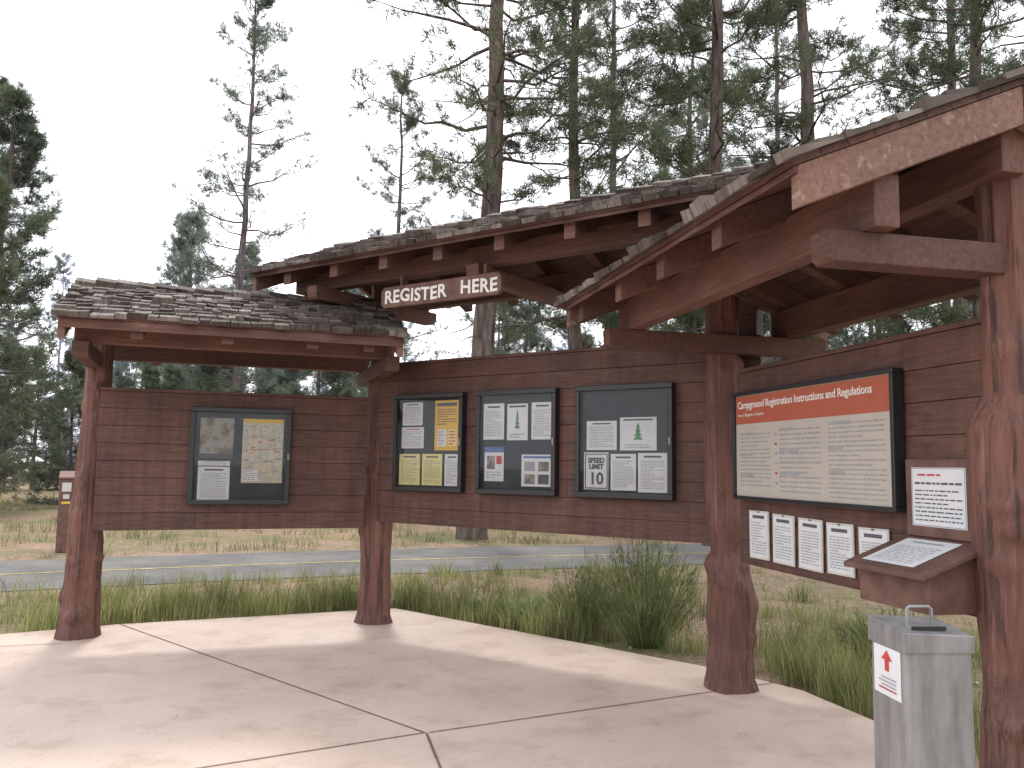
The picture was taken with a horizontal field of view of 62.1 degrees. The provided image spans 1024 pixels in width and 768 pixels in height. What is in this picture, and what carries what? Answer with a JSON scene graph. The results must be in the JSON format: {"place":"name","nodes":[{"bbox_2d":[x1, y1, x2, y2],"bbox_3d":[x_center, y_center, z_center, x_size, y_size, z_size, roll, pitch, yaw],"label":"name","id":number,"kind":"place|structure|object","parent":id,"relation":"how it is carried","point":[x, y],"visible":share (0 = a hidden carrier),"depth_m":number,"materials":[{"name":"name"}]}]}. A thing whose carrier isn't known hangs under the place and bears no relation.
{"place":"outdoors","nodes":[
{"label":"outdoors","id":0,"kind":"place"},
{"bbox_2d":[0,544,710,590],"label":"road","id":1,"kind":"structure","parent":0,"point":[463,559],"depth_m":14.27,"materials":[{"name":"grey asphalt"}]},
{"bbox_2d":[0,553,680,574],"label":"road centre line","id":2,"kind":"object","parent":1,"relation":"on","point":[321,562],"visible":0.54,"depth_m":14.14,"materials":[{"name":"yellow paint"}]},
{"bbox_2d":[0,608,874,767],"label":"concrete patio","id":3,"kind":"structure","parent":0,"point":[51,695],"depth_m":5.70,"materials":[{"name":"beige concrete"}]},
{"bbox_2d":[1,616,843,766],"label":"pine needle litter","id":4,"kind":"object","parent":3,"relation":"on","point":[313,685],"visible":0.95,"depth_m":6.79,"materials":[{"name":"brown plant"}]},
{"bbox_2d":[51,66,1023,767],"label":"registration kiosk","id":5,"kind":"object","parent":3,"relation":"on","point":[915,206],"visible":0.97,"depth_m":6.36,"materials":[{"name":"brown wood"}]},
{"bbox_2d":[187,406,291,504],"bbox_3d":[-2.585,0.687,8.095,0.918,0.915,0.082,3,-6,-19],"label":"notice board","id":6,"kind":"object","parent":5,"relation":"attached to","point":[239,456],"visible":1,"depth_m":8.10,"materials":[{"name":"black glass"}]},
{"bbox_2d":[391,392,466,492],"bbox_3d":[-0.814,0.566,8.245,0.871,0.945,0.082,-3,-7,34],"label":"notice board","id":7,"kind":"object","parent":5,"relation":"attached to","point":[429,444],"visible":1,"depth_m":8.25,"materials":[{"name":"black glass"}]},
{"bbox_2d":[381,263,503,308],"bbox_3d":[-0.607,-0.851,7.409,1.340,0.290,0.124,-3,-7,35],"label":"register here sign","id":8,"kind":"object","parent":5,"relation":"attached to","point":[488,282],"visible":1,"depth_m":7.32,"materials":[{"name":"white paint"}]},
{"bbox_2d":[475,387,559,495],"bbox_3d":[0.035,0.521,7.660,0.868,0.945,0.082,-3,-7,34],"label":"notice board","id":9,"kind":"object","parent":5,"relation":"attached to","point":[517,443],"visible":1,"depth_m":7.67,"materials":[{"name":"black glass"}]},
{"bbox_2d":[574,382,675,500],"bbox_3d":[0.923,0.474,7.049,0.900,0.945,0.082,-3,-7,35],"label":"notice board","id":10,"kind":"object","parent":5,"relation":"attached to","point":[625,441],"visible":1,"depth_m":7.05,"materials":[{"name":"black glass"}]},
{"bbox_2d":[749,510,769,560],"bbox_3d":[1.637,1.000,5.631,0.014,0.315,0.250,2,-6,-13],"label":"paper notice","id":11,"kind":"object","parent":5,"relation":"attached to","point":[759,526],"visible":1,"depth_m":5.62,"materials":[{"name":"white paper"}]},
{"bbox_2d":[773,513,795,566],"bbox_3d":[1.705,0.978,5.340,0.013,0.309,0.250,2,-5,-13],"label":"paper notice","id":12,"kind":"object","parent":5,"relation":"attached to","point":[783,539],"visible":1,"depth_m":5.33,"materials":[{"name":"white paper"}]},
{"bbox_2d":[798,517,823,572],"bbox_3d":[1.773,0.954,5.051,0.014,0.303,0.250,2,-5,-13],"label":"paper notice","id":13,"kind":"object","parent":5,"relation":"attached to","point":[811,545],"visible":1,"depth_m":5.04,"materials":[{"name":"white paper"}]},
{"bbox_2d":[732,367,906,512],"bbox_3d":[1.757,0.356,5.099,0.069,0.730,1.690,2,-6,-13],"label":"campground regulations sign","id":14,"kind":"object","parent":5,"relation":"attached to","point":[837,442],"visible":1,"depth_m":4.86,"materials":[{"name":"beige paper"}]},
{"bbox_2d":[826,522,855,577],"bbox_3d":[1.840,0.927,4.767,0.014,0.288,0.250,2,-6,-13],"label":"paper notice","id":15,"kind":"object","parent":5,"relation":"attached to","point":[840,544],"visible":0.94,"depth_m":4.76,"materials":[{"name":"white paper"}]},
{"bbox_2d":[858,527,889,553],"bbox_3d":[1.908,0.895,4.480,0.013,0.267,0.250,2,-7,-13],"label":"paper notice","id":16,"kind":"object","parent":5,"relation":"attached to","point":[870,538],"visible":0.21,"depth_m":4.50,"materials":[{"name":"white paper"}]},
{"bbox_2d":[844,534,977,614],"bbox_3d":[1.859,0.868,3.923,0.359,0.306,0.565,2,-6,-13],"label":"registration lectern","id":17,"kind":"object","parent":5,"relation":"attached to","point":[936,575],"visible":0.89,"depth_m":3.79,"materials":[{"name":"wood"}]},
{"bbox_2d":[905,459,970,541],"bbox_3d":[2.020,0.540,4.004,0.033,0.370,0.450,2,-6,-13],"label":"instruction sign","id":18,"kind":"object","parent":5,"relation":"attached to","point":[937,496],"visible":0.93,"depth_m":4.00,"materials":[{"name":"paper"}]},
{"bbox_2d":[868,605,975,767],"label":"fee deposit box","id":19,"kind":"object","parent":3,"relation":"on","point":[922,694],"visible":1,"depth_m":2.88,"materials":[{"name":"metal"}]},
{"bbox_2d":[0,540,981,710],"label":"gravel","id":20,"kind":"structure","parent":0,"point":[630,647],"depth_m":12.07,"materials":[{"name":"grey gravel"}]},
{"bbox_2d":[0,468,982,767],"bbox_3d":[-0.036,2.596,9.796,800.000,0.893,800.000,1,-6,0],"label":"ground","id":21,"kind":"structure","parent":0,"point":[36,546],"depth_m":14.34,"materials":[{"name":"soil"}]},
{"bbox_2d":[0,74,25,401],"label":"pine tree","id":22,"kind":"object","parent":21,"relation":"on","point":[6,376],"visible":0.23,"depth_m":35.56,"materials":[{"name":"green plant"}]},
{"bbox_2d":[0,170,61,495],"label":"pine tree","id":23,"kind":"object","parent":21,"relation":"on","point":[11,269],"visible":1,"depth_m":25.08,"materials":[{"name":"green plant"}]},
{"bbox_2d":[0,79,83,476],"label":"pine tree","id":24,"kind":"object","parent":21,"relation":"on","point":[31,143],"visible":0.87,"depth_m":29.75,"materials":[{"name":"green plant"}]},
{"bbox_2d":[55,471,74,551],"bbox_3d":[-8.083,2.302,15.389,0.270,1.448,0.250,3,-6,-25],"label":"trail marker bollard","id":25,"kind":"object","parent":21,"relation":"on","point":[67,482],"visible":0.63,"depth_m":15.29,"materials":[{"name":"brown wood"}]},
{"bbox_2d":[131,209,226,390],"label":"pine tree","id":26,"kind":"object","parent":21,"relation":"on","point":[187,221],"visible":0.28,"depth_m":48.44,"materials":[{"name":"green plant"}]},
{"bbox_2d":[155,209,205,383],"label":"pine tree","id":27,"kind":"object","parent":21,"relation":"on","point":[178,215],"visible":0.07,"depth_m":52.76,"materials":[{"name":"green plant"}]},
{"bbox_2d":[185,365,237,391],"bbox_3d":[-10.898,1.358,30.998,4.128,6.895,3.902,-4,-7,41],"label":"pine tree","id":28,"kind":"object","parent":21,"relation":"on","point":[209,380],"visible":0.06,"depth_m":30.66,"materials":[{"name":"green plant"}]},
{"bbox_2d":[171,0,319,392],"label":"pine tree","id":29,"kind":"object","parent":21,"relation":"on","point":[257,30],"visible":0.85,"depth_m":38.88,"materials":[{"name":"green plant"}]},
{"bbox_2d":[203,239,294,392],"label":"pine tree","id":30,"kind":"object","parent":21,"relation":"on","point":[252,251],"visible":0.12,"depth_m":47.45,"materials":[{"name":"green plant"}]},
{"bbox_2d":[272,370,360,396],"bbox_3d":[-7.401,0.450,33.105,5.602,9.357,5.296,-4,-7,38],"label":"pine tree","id":31,"kind":"object","parent":21,"relation":"on","point":[332,377],"visible":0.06,"depth_m":32.71,"materials":[{"name":"green plant"}]},
{"bbox_2d":[352,61,464,396],"bbox_3d":[-3.925,-3.451,29.416,4.414,16.066,3.933,4,-7,-33],"label":"pine tree","id":32,"kind":"object","parent":21,"relation":"on","point":[411,124],"visible":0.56,"depth_m":29.96,"materials":[{"name":"green plant"}]},
{"bbox_2d":[0,88,970,504],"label":"distant pine forest","id":33,"kind":"object","parent":21,"relation":"on","point":[152,378],"visible":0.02,"depth_m":39.63,"materials":[{"name":"green plant"}]},
{"bbox_2d":[344,0,634,539],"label":"pine tree","id":34,"kind":"object","parent":21,"relation":"on","point":[493,151],"visible":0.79,"depth_m":19.40,"materials":[{"name":"green plant"}]},
{"bbox_2d":[0,548,979,702],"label":"short grass","id":35,"kind":"structure","parent":21,"relation":"on","point":[569,599],"depth_m":11.08,"materials":[{"name":"green plant"}]},
{"bbox_2d":[0,552,980,748],"bbox_3d":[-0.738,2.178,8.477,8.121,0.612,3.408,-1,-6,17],"label":"tall grass","id":36,"kind":"structure","parent":21,"relation":"on","point":[222,603],"depth_m":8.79,"materials":[{"name":"green plant"}]},
{"bbox_2d":[471,595,510,614],"bbox_3d":[-0.191,2.441,9.307,0.600,0.243,0.754,1,-6,0],"label":"leafy weed","id":37,"kind":"object","parent":21,"relation":"on","point":[485,603],"visible":0.15,"depth_m":9.36,"materials":[{"name":"green plant"}]},
{"bbox_2d":[498,596,542,624],"bbox_3d":[0.135,2.376,8.870,0.706,0.297,0.744,1,-6,0],"label":"leafy weed","id":38,"kind":"object","parent":21,"relation":"on","point":[519,609],"visible":0.22,"depth_m":8.83,"materials":[{"name":"green plant"}]},
{"bbox_2d":[526,605,584,637],"bbox_3d":[0.433,2.352,8.587,0.696,0.300,0.728,-1,-6,14],"label":"leafy weed","id":39,"kind":"object","parent":21,"relation":"on","point":[558,617],"visible":0.16,"depth_m":8.52,"materials":[{"name":"green plant"}]},
{"bbox_2d":[536,546,625,630],"bbox_3d":[0.752,2.082,8.749,1.050,0.883,1.059,1,-6,0],"label":"rabbitbrush shrub","id":40,"kind":"object","parent":21,"relation":"on","point":[578,590],"visible":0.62,"depth_m":8.66,"materials":[{"name":"green plant"}]},
{"bbox_2d":[473,0,707,348],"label":"pine tree","id":41,"kind":"object","parent":21,"relation":"on","point":[571,126],"visible":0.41,"depth_m":23.76,"materials":[{"name":"green plant"}]},
{"bbox_2d":[597,311,618,345],"bbox_3d":[2.968,0.608,26.019,4.459,7.880,4.718,3,-6,-17],"label":"pine tree","id":42,"kind":"object","parent":21,"relation":"on","point":[606,324],"visible":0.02,"depth_m":25.95,"materials":[{"name":"green plant"}]},
{"bbox_2d":[555,0,703,347],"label":"pine tree","id":43,"kind":"object","parent":21,"relation":"on","point":[632,45],"visible":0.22,"depth_m":31.05,"materials":[{"name":"green plant"}]},
{"bbox_2d":[580,537,706,648],"bbox_3d":[1.237,1.795,8.021,1.281,1.329,1.234,1,-6,0],"label":"rabbitbrush shrub","id":44,"kind":"object","parent":21,"relation":"on","point":[639,615],"visible":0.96,"depth_m":7.87,"materials":[{"name":"green plant"}]},
{"bbox_2d":[682,306,705,332],"bbox_3d":[6.090,0.343,27.637,5.308,8.865,5.017,-1,-6,21],"label":"pine tree","id":45,"kind":"object","parent":21,"relation":"on","point":[694,327],"visible":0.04,"depth_m":28.11,"materials":[{"name":"green plant"}]},
{"bbox_2d":[649,0,761,331],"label":"pine tree","id":46,"kind":"object","parent":21,"relation":"on","point":[689,121],"visible":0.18,"depth_m":34.15,"materials":[{"name":"green plant"}]},
{"bbox_2d":[586,0,832,545],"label":"pine tree","id":47,"kind":"object","parent":21,"relation":"on","point":[720,93],"visible":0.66,"depth_m":19.03,"materials":[{"name":"green plant"}]},
{"bbox_2d":[722,0,856,363],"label":"pine tree","id":48,"kind":"object","parent":21,"relation":"on","point":[779,51],"visible":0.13,"depth_m":34.53,"materials":[{"name":"green plant"}]},
{"bbox_2d":[776,336,815,360],"bbox_3d":[7.600,1.127,22.072,3.656,6.107,3.456,5,-7,-36],"label":"pine tree","id":49,"kind":"object","parent":21,"relation":"on","point":[807,337],"visible":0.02,"depth_m":22.06,"materials":[{"name":"green plant"}]},
{"bbox_2d":[678,0,946,350],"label":"pine tree","id":50,"kind":"object","parent":21,"relation":"on","point":[806,122],"visible":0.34,"depth_m":24.11,"materials":[{"name":"green plant"}]},
{"bbox_2d":[755,605,982,759],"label":"tall grass","id":51,"kind":"structure","parent":21,"relation":"on","point":[868,712],"depth_m":6.68,"materials":[{"name":"green plant"}]},
{"bbox_2d":[839,308,924,343],"bbox_3d":[12.371,-1.054,28.473,5.718,11.593,5.364,2,-6,-16],"label":"pine tree","id":52,"kind":"object","parent":21,"relation":"on","point":[904,326],"visible":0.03,"depth_m":28.18,"materials":[{"name":"green plant"}]},
{"bbox_2d":[828,603,953,656],"bbox_3d":[3.268,2.115,7.230,1.082,0.595,1.202,5,-7,-37],"label":"rabbitbrush shrub","id":53,"kind":"object","parent":21,"relation":"on","point":[861,631],"visible":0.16,"depth_m":7.31,"materials":[{"name":"green plant"}]},
{"bbox_2d":[825,0,1023,328],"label":"pine tree","id":54,"kind":"object","parent":21,"relation":"on","point":[976,24],"visible":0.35,"depth_m":19.92,"materials":[{"name":"green plant"}]},
{"bbox_2d":[845,0,1023,340],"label":"pine tree","id":55,"kind":"object","parent":21,"relation":"on","point":[952,31],"visible":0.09,"depth_m":25.67,"materials":[{"name":"green plant"}]},
{"bbox_2d":[945,0,1023,81],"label":"pine tree","id":56,"kind":"object","parent":21,"relation":"on","point":[961,45],"visible":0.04,"depth_m":29.76,"materials":[{"name":"green plant"}]},
{"bbox_2d":[0,0,1023,462],"label":"sky","id":57,"kind":"structure","parent":0,"point":[130,112],"materials":[{"name":"white"}]}
]}

